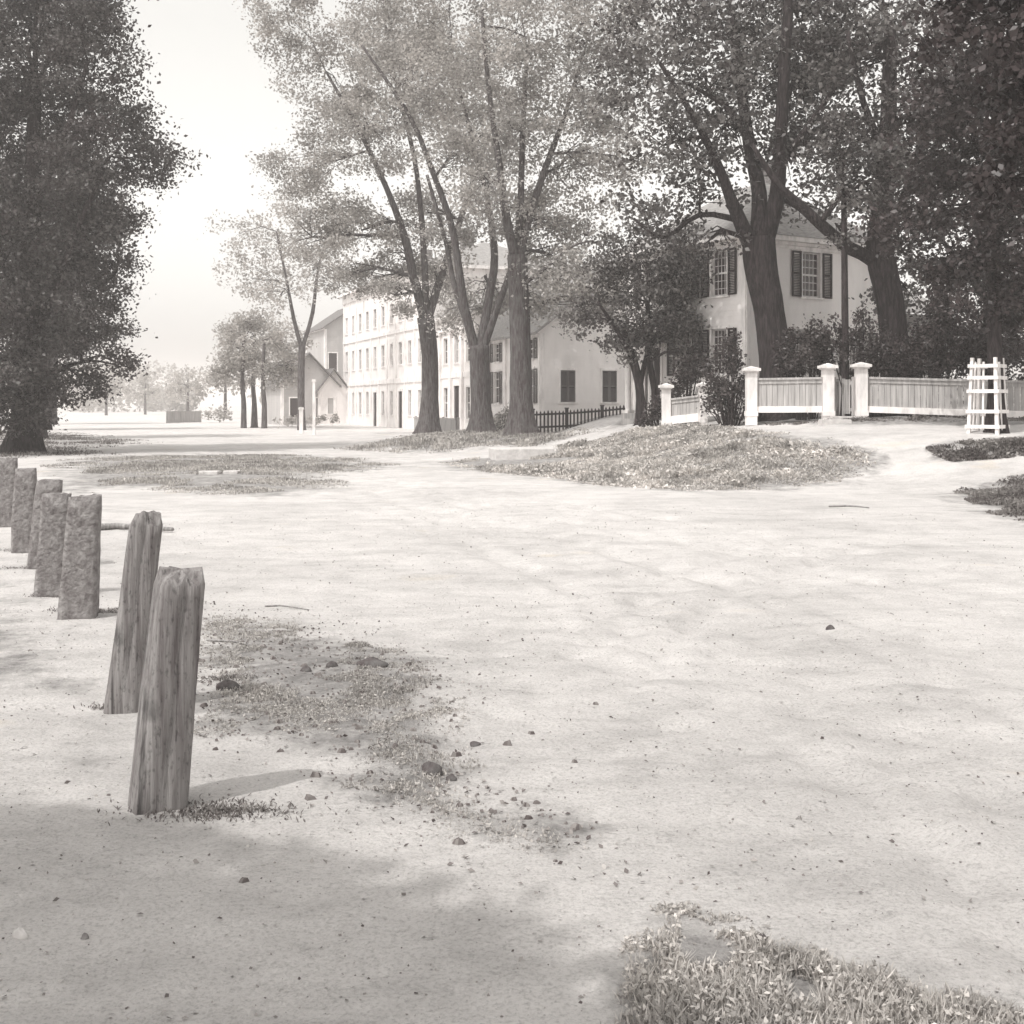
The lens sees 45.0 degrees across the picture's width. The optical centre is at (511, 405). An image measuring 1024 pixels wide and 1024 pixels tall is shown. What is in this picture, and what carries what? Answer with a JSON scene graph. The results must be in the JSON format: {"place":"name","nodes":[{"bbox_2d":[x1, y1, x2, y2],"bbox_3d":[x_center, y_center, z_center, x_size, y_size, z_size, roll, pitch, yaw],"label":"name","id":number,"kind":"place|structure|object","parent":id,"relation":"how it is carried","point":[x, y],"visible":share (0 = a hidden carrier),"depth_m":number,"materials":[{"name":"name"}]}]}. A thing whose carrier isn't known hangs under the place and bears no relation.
{"place":"outdoors","nodes":[
{"label":"outdoors","id":0,"kind":"place"},
{"bbox_2d":[37,453,398,494],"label":"grass","id":1,"kind":"structure","parent":0,"point":[259,461],"depth_m":32.51,"materials":[{"name":"plant"}]},
{"bbox_2d":[193,613,646,856],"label":"grass","id":2,"kind":"structure","parent":0,"point":[260,695],"depth_m":7.06,"materials":[{"name":"plant"}]},
{"bbox_2d":[0,408,1023,1023],"bbox_3d":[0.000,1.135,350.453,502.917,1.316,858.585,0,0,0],"label":"dirt road","id":3,"kind":"structure","parent":0,"point":[438,910],"depth_m":6.05,"materials":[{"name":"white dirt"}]},
{"bbox_2d":[0,457,17,526],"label":"stone post","id":4,"kind":"object","parent":3,"relation":"on","point":[8,466],"visible":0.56,"depth_m":17.10,"materials":[{"name":"stone"}]},
{"bbox_2d":[12,927,27,939],"bbox_3d":[-1.571,1.691,3.955,0.055,0.044,0.038,0,0,0],"label":"pebble","id":5,"kind":"object","parent":3,"relation":"on","point":[19,933],"visible":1,"depth_m":3.94,"materials":[{"name":"stone"}]},
{"bbox_2d":[11,468,36,552],"bbox_3d":[-5.684,1.346,14.402,0.280,1.234,0.235,0,0,-16],"label":"stone post","id":6,"kind":"object","parent":3,"relation":"on","point":[25,480],"visible":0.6,"depth_m":14.29,"materials":[{"name":"stone"}]},
{"bbox_2d":[26,479,62,568],"bbox_3d":[-4.921,1.367,13.003,0.373,1.184,0.259,0,0,-18],"label":"stone post","id":7,"kind":"object","parent":3,"relation":"on","point":[43,486],"visible":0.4,"depth_m":12.87,"materials":[{"name":"stone"}]},
{"bbox_2d":[34,492,71,596],"bbox_3d":[-4.127,1.367,11.101,0.318,1.175,0.218,0,0,-14],"label":"stone post","id":8,"kind":"object","parent":3,"relation":"on","point":[53,514],"visible":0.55,"depth_m":11.00,"materials":[{"name":"stone"}]},
{"bbox_2d":[10,276,106,423],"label":"street tree","id":9,"kind":"object","parent":3,"relation":"on","point":[66,361],"visible":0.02,"depth_m":112.45,"materials":[{"name":"grey plant"}]},
{"bbox_2d":[1,216,121,429],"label":"street tree","id":10,"kind":"object","parent":3,"relation":"on","point":[49,401],"visible":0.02,"depth_m":84.93,"materials":[{"name":"grey plant"}]},
{"bbox_2d":[29,606,117,613],"bbox_3d":[-3.382,1.703,10.260,1.237,0.044,0.558,0,0,0],"label":"grass tuft","id":11,"kind":"object","parent":3,"relation":"on","point":[106,611],"visible":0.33,"depth_m":10.26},
{"bbox_2d":[57,494,101,619],"bbox_3d":[-3.477,1.335,9.952,0.333,1.234,0.216,0,0,-10],"label":"stone post","id":12,"kind":"object","parent":3,"relation":"on","point":[79,590],"visible":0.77,"depth_m":9.85,"materials":[{"name":"stone"}]},
{"bbox_2d":[103,510,162,713],"bbox_3d":[-2.139,1.279,6.972,0.326,1.380,0.211,0,0,-16],"label":"wooden post","id":13,"kind":"object","parent":3,"relation":"on","point":[139,574],"visible":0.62,"depth_m":6.88,"materials":[{"name":"grey wood"}]},
{"bbox_2d":[101,523,173,530],"bbox_3d":[-5.061,1.654,16.748,1.208,0.104,0.317,0,0,14],"label":"stick","id":14,"kind":"object","parent":3,"relation":"on","point":[107,526],"visible":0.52,"depth_m":16.86,"materials":[{"name":"grey wood"}]},
{"bbox_2d":[121,371,165,414],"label":"distant tree","id":15,"kind":"object","parent":3,"relation":"on","point":[148,390],"visible":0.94,"depth_m":229.78,"materials":[{"name":"grey plant"}]},
{"bbox_2d":[128,566,204,814],"bbox_3d":[-1.478,1.322,5.285,0.309,1.262,0.245,0,0,-24],"label":"wooden post","id":16,"kind":"object","parent":3,"relation":"on","point":[161,768],"visible":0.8,"depth_m":5.19,"materials":[{"name":"grey wood"}]},
{"bbox_2d":[166,410,200,422],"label":"fence","id":17,"kind":"object","parent":3,"relation":"on","point":[178,416],"visible":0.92,"depth_m":120.52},
{"bbox_2d":[164,364,213,410],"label":"distant tree","id":18,"kind":"object","parent":3,"relation":"on","point":[187,387],"visible":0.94,"depth_m":188.57,"materials":[{"name":"grey plant"}]},
{"bbox_2d":[200,400,232,422],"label":"shrub","id":19,"kind":"object","parent":3,"relation":"on","point":[219,412],"visible":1,"depth_m":119.86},
{"bbox_2d":[79,793,355,825],"bbox_3d":[-1.232,1.696,5.205,1.169,0.039,0.412,0,0,0],"label":"grass tuft","id":20,"kind":"object","parent":3,"relation":"on","point":[205,808],"visible":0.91,"depth_m":5.17,"materials":[{"name":"plant"}]},
{"bbox_2d":[190,344,256,418],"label":"distant tree","id":21,"kind":"object","parent":3,"relation":"on","point":[196,382],"visible":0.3,"depth_m":149.51,"materials":[{"name":"grey plant"}]},
{"bbox_2d":[201,306,276,427],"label":"tree","id":22,"kind":"object","parent":3,"relation":"on","point":[242,356],"visible":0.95,"depth_m":91.91,"materials":[{"name":"grey plant"}]},
{"bbox_2d":[214,310,289,427],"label":"tree","id":23,"kind":"object","parent":3,"relation":"on","point":[254,419],"visible":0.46,"depth_m":93.33,"materials":[{"name":"grey plant"}]},
{"bbox_2d":[197,176,367,429],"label":"elm tree","id":24,"kind":"object","parent":3,"relation":"on","point":[283,272],"visible":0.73,"depth_m":84.02,"materials":[{"name":"grey plant"}]},
{"bbox_2d":[250,315,319,427],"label":"tree","id":25,"kind":"object","parent":3,"relation":"on","point":[278,353],"visible":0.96,"depth_m":90.91,"materials":[{"name":"grey plant"}]},
{"bbox_2d":[260,352,341,424],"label":"cottage","id":26,"kind":"structure","parent":3,"relation":"on","point":[281,402],"depth_m":103.86,"materials":[{"name":"white paint"}]},
{"bbox_2d":[288,397,297,417],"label":"window","id":27,"kind":"structure","parent":26,"relation":"in","point":[293,401],"depth_m":103.45,"materials":[{"name":"glass"}]},
{"bbox_2d":[298,407,303,433],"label":"hitching post","id":28,"kind":"object","parent":3,"relation":"on","point":[300,420],"visible":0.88,"depth_m":73.89,"materials":[{"name":"white paint"}]},
{"bbox_2d":[272,414,339,428],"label":"hedge","id":29,"kind":"object","parent":3,"relation":"on","point":[322,418],"visible":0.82,"depth_m":89.99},
{"bbox_2d":[312,379,315,434],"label":"white post","id":30,"kind":"object","parent":3,"relation":"on","point":[313,406],"visible":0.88,"depth_m":69.92,"materials":[{"name":"paint"}]},
{"bbox_2d":[232,0,496,433],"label":"elm tree","id":31,"kind":"object","parent":3,"relation":"on","point":[345,106],"visible":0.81,"depth_m":61.62,"materials":[{"name":"grey plant"}]},
{"bbox_2d":[413,416,459,431],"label":"fence","id":32,"kind":"object","parent":3,"relation":"on","point":[446,424],"visible":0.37,"depth_m":67.88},
{"bbox_2d":[0,502,1023,1018],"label":"stones","id":33,"kind":"object","parent":3,"relation":"on","point":[436,722],"visible":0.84,"depth_m":6.68,"materials":[{"name":"stone"}]},
{"bbox_2d":[542,216,721,425],"bbox_3d":[4.129,-2.836,43.110,6.205,7.464,4.074,0,0,0],"label":"apple tree","id":34,"kind":"object","parent":3,"relation":"on","point":[677,325],"visible":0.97,"depth_m":42.67,"materials":[{"name":"grey plant"}]},
{"bbox_2d":[855,0,1023,433],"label":"maple tree","id":35,"kind":"object","parent":3,"relation":"on","point":[990,258],"visible":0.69,"depth_m":29.46,"materials":[{"name":"grey plant"}]},
{"bbox_2d":[889,0,1023,261],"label":"maple tree","id":36,"kind":"object","parent":3,"relation":"on","point":[999,181],"visible":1,"depth_m":17.50,"materials":[{"name":"grey plant"}]},
{"bbox_2d":[965,357,1009,434],"bbox_3d":[11.345,-0.122,29.500,0.800,2.025,0.800,0,0,38],"label":"tree guard","id":37,"kind":"object","parent":3,"relation":"on","point":[974,395],"visible":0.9,"depth_m":29.30,"materials":[{"name":"white paint"}]},
{"bbox_2d":[0,405,1023,1023],"bbox_3d":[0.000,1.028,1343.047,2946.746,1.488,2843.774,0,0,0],"label":"ground","id":38,"kind":"structure","parent":0,"point":[18,669],"depth_m":7.58,"materials":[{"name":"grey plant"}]},
{"bbox_2d":[2,126,138,438],"bbox_3d":[-24.237,-6.307,61.808,10.217,16.503,10.741,0,0,0],"label":"street tree","id":39,"kind":"object","parent":38,"relation":"on","point":[45,434],"visible":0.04,"depth_m":62.54,"materials":[{"name":"grey plant"}]},
{"bbox_2d":[0,431,162,457],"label":"grass","id":40,"kind":"structure","parent":38,"relation":"on","point":[69,437],"depth_m":53.58,"materials":[{"name":"plant"}]},
{"bbox_2d":[0,0,210,453],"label":"maple tree","id":41,"kind":"object","parent":38,"relation":"on","point":[24,393],"visible":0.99,"depth_m":43.42,"materials":[{"name":"grey plant"}]},
{"bbox_2d":[82,359,133,414],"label":"distant tree","id":42,"kind":"object","parent":38,"relation":"on","point":[114,388],"visible":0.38,"depth_m":210.59,"materials":[{"name":"grey plant"}]},
{"bbox_2d":[216,679,241,690],"bbox_3d":[-1.714,1.698,7.485,0.160,0.078,0.088,0,0,0],"label":"earth clod","id":43,"kind":"object","parent":38,"relation":"on","point":[228,683],"visible":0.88,"depth_m":7.46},
{"bbox_2d":[199,672,267,681],"bbox_3d":[-1.765,1.705,7.741,0.479,0.044,0.232,0,0,0],"label":"grass tuft","id":44,"kind":"object","parent":38,"relation":"on","point":[226,678],"visible":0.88,"depth_m":7.76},
{"bbox_2d":[303,309,342,378],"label":"tall house","id":45,"kind":"structure","parent":38,"relation":"on","point":[327,353],"depth_m":125.52,"materials":[{"name":"white paint"}]},
{"bbox_2d":[328,352,337,370],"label":"window","id":46,"kind":"structure","parent":45,"relation":"in","point":[332,356],"depth_m":125.40,"materials":[{"name":"glass"}]},
{"bbox_2d":[315,368,347,423],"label":"side wing","id":47,"kind":"structure","parent":38,"relation":"on","point":[329,387],"depth_m":104.41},
{"bbox_2d":[356,657,388,667],"bbox_3d":[-0.912,1.687,8.086,0.154,0.078,0.198,0,0,-39],"label":"earth clod","id":48,"kind":"object","parent":38,"relation":"on","point":[371,661],"visible":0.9,"depth_m":8.05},
{"bbox_2d":[106,613,653,926],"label":"earth crumbs","id":49,"kind":"object","parent":38,"relation":"on","point":[458,840],"visible":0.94,"depth_m":6.46,"materials":[{"name":"soil"}]},
{"bbox_2d":[422,762,442,775],"bbox_3d":[-0.369,1.687,5.720,0.102,0.078,0.098,0,0,0],"label":"earth clod","id":50,"kind":"object","parent":38,"relation":"on","point":[433,768],"visible":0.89,"depth_m":5.70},
{"bbox_2d":[324,0,553,432],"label":"elm tree","id":51,"kind":"object","parent":38,"relation":"on","point":[412,48],"visible":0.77,"depth_m":54.65,"materials":[{"name":"grey plant"}]},
{"bbox_2d":[337,232,574,428],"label":"hotel","id":52,"kind":"structure","parent":38,"relation":"on","point":[382,367],"depth_m":91.70,"materials":[{"name":"white paint"}]},
{"bbox_2d":[372,345,376,368],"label":"window","id":53,"kind":"structure","parent":52,"relation":"in","point":[374,347],"depth_m":95.73,"materials":[{"name":"white paint"}]},
{"bbox_2d":[373,390,376,425],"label":"door","id":54,"kind":"structure","parent":52,"relation":"in","point":[374,391],"depth_m":95.54,"materials":[{"name":"white paint"}]},
{"bbox_2d":[380,344,384,367],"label":"window","id":55,"kind":"structure","parent":52,"relation":"in","point":[382,345],"depth_m":93.33,"materials":[{"name":"white paint"}]},
{"bbox_2d":[381,390,384,415],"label":"window","id":56,"kind":"structure","parent":52,"relation":"in","point":[382,391],"depth_m":93.33,"materials":[{"name":"glass"}]},
{"bbox_2d":[397,340,401,365],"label":"window","id":57,"kind":"structure","parent":52,"relation":"in","point":[399,344],"depth_m":88.51,"materials":[{"name":"white paint"}]},
{"bbox_2d":[398,389,402,427],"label":"door","id":58,"kind":"structure","parent":52,"relation":"in","point":[401,390],"depth_m":88.16,"materials":[{"name":"white paint"}]},
{"bbox_2d":[407,389,411,415],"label":"window","id":59,"kind":"structure","parent":52,"relation":"in","point":[409,390],"depth_m":86.06,"materials":[{"name":"glass"}]},
{"bbox_2d":[407,339,411,364],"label":"window","id":60,"kind":"structure","parent":52,"relation":"in","point":[409,342],"depth_m":86.06,"materials":[{"name":"white paint"}]},
{"bbox_2d":[333,426,599,452],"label":"grass","id":61,"kind":"structure","parent":38,"relation":"on","point":[434,441],"depth_m":46.78,"materials":[{"name":"plant"}]},
{"bbox_2d":[434,279,542,429],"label":"columned building","id":62,"kind":"structure","parent":38,"relation":"on","point":[454,396],"depth_m":76.01,"materials":[{"name":"white paint"}]},
{"bbox_2d":[442,336,447,364],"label":"window","id":63,"kind":"structure","parent":62,"relation":"in","point":[445,339],"depth_m":78.07,"materials":[{"name":"white paint"}]},
{"bbox_2d":[443,386,447,417],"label":"window","id":64,"kind":"structure","parent":62,"relation":"in","point":[445,388],"depth_m":78.07,"materials":[{"name":"glass"}]},
{"bbox_2d":[453,335,458,363],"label":"window","id":65,"kind":"structure","parent":62,"relation":"in","point":[456,344],"depth_m":75.89,"materials":[{"name":"glass"}]},
{"bbox_2d":[453,383,458,419],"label":"door","id":66,"kind":"structure","parent":62,"relation":"in","point":[456,385],"depth_m":75.76,"materials":[{"name":"white paint"}]},
{"bbox_2d":[464,333,469,362],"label":"window","id":67,"kind":"structure","parent":62,"relation":"in","point":[467,350],"depth_m":73.75,"materials":[{"name":"glass"}]},
{"bbox_2d":[464,385,470,419],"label":"window","id":68,"kind":"structure","parent":62,"relation":"in","point":[467,387],"depth_m":73.75,"materials":[{"name":"glass"}]},
{"bbox_2d":[492,402,508,430],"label":"hedge","id":69,"kind":"object","parent":38,"relation":"on","point":[499,422],"visible":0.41,"depth_m":58.00,"materials":[{"name":"grey plant"}]},
{"bbox_2d":[4,359,1023,411],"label":"woods","id":70,"kind":"object","parent":38,"relation":"on","point":[164,402],"visible":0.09,"depth_m":321.19,"materials":[{"name":"plant"}]},
{"bbox_2d":[489,447,553,459],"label":"carriage slab","id":71,"kind":"structure","parent":38,"relation":"on","point":[508,453],"depth_m":37.14,"materials":[{"name":"stone"}]},
{"bbox_2d":[467,258,628,430],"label":"white house","id":72,"kind":"structure","parent":38,"relation":"on","point":[573,374],"depth_m":60.83,"materials":[{"name":"paint"}]},
{"bbox_2d":[492,369,499,404],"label":"window","id":73,"kind":"structure","parent":72,"relation":"in","point":[495,372],"depth_m":66.37,"materials":[{"name":"white paint"}]},
{"bbox_2d":[492,341,499,363],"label":"window","id":74,"kind":"structure","parent":72,"relation":"in","point":[495,346],"depth_m":66.37,"materials":[{"name":"white paint"}]},
{"bbox_2d":[558,368,578,403],"bbox_3d":[2.731,-0.960,60.517,1.050,1.740,0.220,0,0,-20],"label":"window","id":75,"kind":"structure","parent":72,"relation":"in","point":[561,374],"depth_m":60.57,"materials":[{"name":"white paint"}]},
{"bbox_2d":[600,368,619,403],"bbox_3d":[4.828,-0.960,61.276,1.050,1.740,0.220,0,0,-20],"label":"window","id":76,"kind":"structure","parent":72,"relation":"in","point":[605,380],"depth_m":61.34,"materials":[{"name":"white paint"}]},
{"bbox_2d":[425,0,679,436],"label":"elm tree","id":77,"kind":"object","parent":38,"relation":"on","point":[521,419],"visible":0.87,"depth_m":49.69,"materials":[{"name":"grey plant"}]},
{"bbox_2d":[534,405,624,432],"bbox_3d":[4.012,0.646,52.621,6.810,1.730,0.346,0,0,-17],"label":"picket fence","id":78,"kind":"object","parent":38,"relation":"on","point":[601,411],"visible":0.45,"depth_m":52.06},
{"bbox_2d":[633,395,660,426],"bbox_3d":[4.748,0.175,40.880,1.559,1.164,1.065,0,0,0],"label":"shrub","id":79,"kind":"object","parent":38,"relation":"on","point":[642,421],"visible":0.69,"depth_m":40.83,"materials":[{"name":"grey plant"}]},
{"bbox_2d":[658,382,709,425],"bbox_3d":[5.282,0.085,38.101,0.622,1.613,1.991,0,0,-43],"label":"board fence","id":80,"kind":"object","parent":38,"relation":"on","point":[679,410],"visible":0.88,"depth_m":38.15,"materials":[{"name":"white paint"}]},
{"bbox_2d":[658,350,717,425],"bbox_3d":[5.623,-0.540,39.598,1.924,2.478,1.583,0,0,0],"label":"shrub","id":81,"kind":"object","parent":38,"relation":"on","point":[690,376],"visible":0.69,"depth_m":39.36,"materials":[{"name":"grey plant"}]},
{"bbox_2d":[548,0,875,421],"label":"maple tree","id":82,"kind":"object","parent":38,"relation":"on","point":[757,236],"visible":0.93,"depth_m":37.59,"materials":[{"name":"grey plant"}]},
{"bbox_2d":[696,327,749,425],"bbox_3d":[6.471,-0.821,36.949,1.858,3.012,1.844,0,0,0],"label":"shrub","id":83,"kind":"object","parent":38,"relation":"on","point":[721,390],"visible":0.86,"depth_m":36.71,"materials":[{"name":"grey plant"}]},
{"bbox_2d":[616,164,942,424],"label":"white house","id":84,"kind":"structure","parent":38,"relation":"on","point":[809,271],"depth_m":42.71,"materials":[{"name":"paint"}]},
{"bbox_2d":[643,344,662,408],"bbox_3d":[5.171,-1.015,45.065,0.170,2.530,1.150,0,0,-33],"label":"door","id":85,"kind":"structure","parent":84,"relation":"in","point":[658,363],"depth_m":44.92,"materials":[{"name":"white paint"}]},
{"bbox_2d":[673,329,691,377],"bbox_3d":[6.098,-1.850,43.611,0.220,1.720,1.020,0,0,-33],"label":"window","id":86,"kind":"structure","parent":84,"relation":"in","point":[688,334],"depth_m":43.78,"materials":[{"name":"glass"}]},
{"bbox_2d":[707,247,729,298],"bbox_3d":[7.079,-4.525,42.101,0.220,1.730,1.020,0,0,-33],"label":"window","id":87,"kind":"structure","parent":84,"relation":"in","point":[718,265],"depth_m":42.26,"materials":[{"name":"glass"}]},
{"bbox_2d":[709,325,729,375],"bbox_3d":[7.079,-1.850,42.101,0.220,1.720,1.020,0,0,-33],"label":"window","id":88,"kind":"structure","parent":84,"relation":"in","point":[714,337],"depth_m":42.34,"materials":[{"name":"white paint"}]},
{"bbox_2d":[794,326,817,376],"bbox_3d":[10.065,-1.850,42.515,1.120,1.720,0.220,0,0,-33],"label":"window","id":89,"kind":"structure","parent":84,"relation":"in","point":[800,327],"depth_m":42.49,"materials":[{"name":"white paint"}]},
{"bbox_2d":[800,250,824,299],"bbox_3d":[10.317,-4.525,42.678,1.120,1.730,0.220,0,0,-33],"label":"window","id":90,"kind":"structure","parent":84,"relation":"in","point":[811,262],"depth_m":42.83,"materials":[{"name":"glass"}]},
{"bbox_2d":[849,329,868,376],"bbox_3d":[12.288,-1.850,43.958,1.120,1.720,0.220,0,0,-33],"label":"window","id":91,"kind":"structure","parent":84,"relation":"in","point":[852,351],"depth_m":44.00,"materials":[{"name":"glass"}]},
{"bbox_2d":[769,312,839,419],"bbox_3d":[8.659,-1.146,36.306,2.166,3.248,1.778,0,0,0],"label":"shrub","id":92,"kind":"object","parent":38,"relation":"on","point":[816,339],"visible":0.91,"depth_m":36.17,"materials":[{"name":"grey plant"}]},
{"bbox_2d":[600,900,1023,1023],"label":"weeds","id":93,"kind":"object","parent":38,"relation":"on","point":[766,989],"visible":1,"depth_m":3.49,"materials":[{"name":"plant"}]},
{"bbox_2d":[818,419,851,425],"bbox_3d":[8.750,0.535,33.500,0.800,0.310,0.440,0,0,0],"label":"stone step","id":94,"kind":"object","parent":38,"relation":"on","point":[822,422],"visible":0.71,"depth_m":33.28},
{"bbox_2d":[806,98,883,415],"bbox_3d":[9.571,-4.088,35.843,2.056,9.358,3.464,0,0,0],"label":"sapling","id":95,"kind":"object","parent":38,"relation":"on","point":[842,169],"visible":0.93,"depth_m":35.90,"materials":[{"name":"grey plant"}]},
{"bbox_2d":[683,414,1023,427],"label":"grass","id":96,"kind":"structure","parent":38,"relation":"on","point":[909,418],"depth_m":33.58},
{"bbox_2d":[821,303,895,416],"bbox_3d":[10.124,-1.345,35.958,2.117,3.487,1.837,0,0,0],"label":"shrub","id":97,"kind":"object","parent":38,"relation":"on","point":[871,354],"visible":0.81,"depth_m":35.86,"materials":[{"name":"grey plant"}]},
{"bbox_2d":[750,0,998,416],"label":"maple tree","id":98,"kind":"object","parent":38,"relation":"on","point":[888,288],"visible":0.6,"depth_m":36.70,"materials":[{"name":"grey plant"}]},
{"bbox_2d":[850,362,1023,417],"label":"board fence","id":99,"kind":"object","parent":38,"relation":"on","point":[894,395],"visible":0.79,"depth_m":34.20,"materials":[{"name":"white paint"}]},
{"bbox_2d":[876,277,1023,416],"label":"shrub","id":100,"kind":"object","parent":38,"relation":"on","point":[970,346],"visible":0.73,"depth_m":35.19,"materials":[{"name":"grey plant"}]},
{"bbox_2d":[905,204,1023,409],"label":"maple tree","id":101,"kind":"object","parent":38,"relation":"on","point":[980,294],"visible":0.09,"depth_m":45.02,"materials":[{"name":"grey plant"}]},
{"bbox_2d":[925,436,1023,461],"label":"grass","id":102,"kind":"structure","parent":38,"relation":"on","point":[1003,447],"depth_m":27.26,"materials":[{"name":"plant"}]},
{"bbox_2d":[953,474,1023,520],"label":"grass","id":103,"kind":"structure","parent":38,"relation":"on","point":[1010,498],"depth_m":22.04,"materials":[{"name":"plant"}]},
{"bbox_2d":[0,0,1023,405],"label":"sky","id":104,"kind":"structure","parent":0,"point":[210,79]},
{"bbox_2d":[438,422,876,490],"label":"grass","id":105,"kind":"structure","parent":0,"point":[653,460],"depth_m":28.51,"materials":[{"name":"plant"}]},
{"bbox_2d":[405,425,1023,489],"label":"path","id":106,"kind":"structure","parent":0,"point":[912,463],"depth_m":28.04,"materials":[{"name":"beige soil"}]},
{"bbox_2d":[741,363,837,424],"bbox_3d":[7.954,-0.309,35.500,2.858,1.779,0.645,0,0,27],"label":"board fence","id":107,"kind":"object","parent":106,"relation":"on","point":[789,395],"visible":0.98,"depth_m":35.46,"materials":[{"name":"white paint"}]},
{"bbox_2d":[834,377,854,415],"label":"garden gate","id":108,"kind":"structure","parent":107,"relation":"attached to","point":[846,384],"depth_m":34.99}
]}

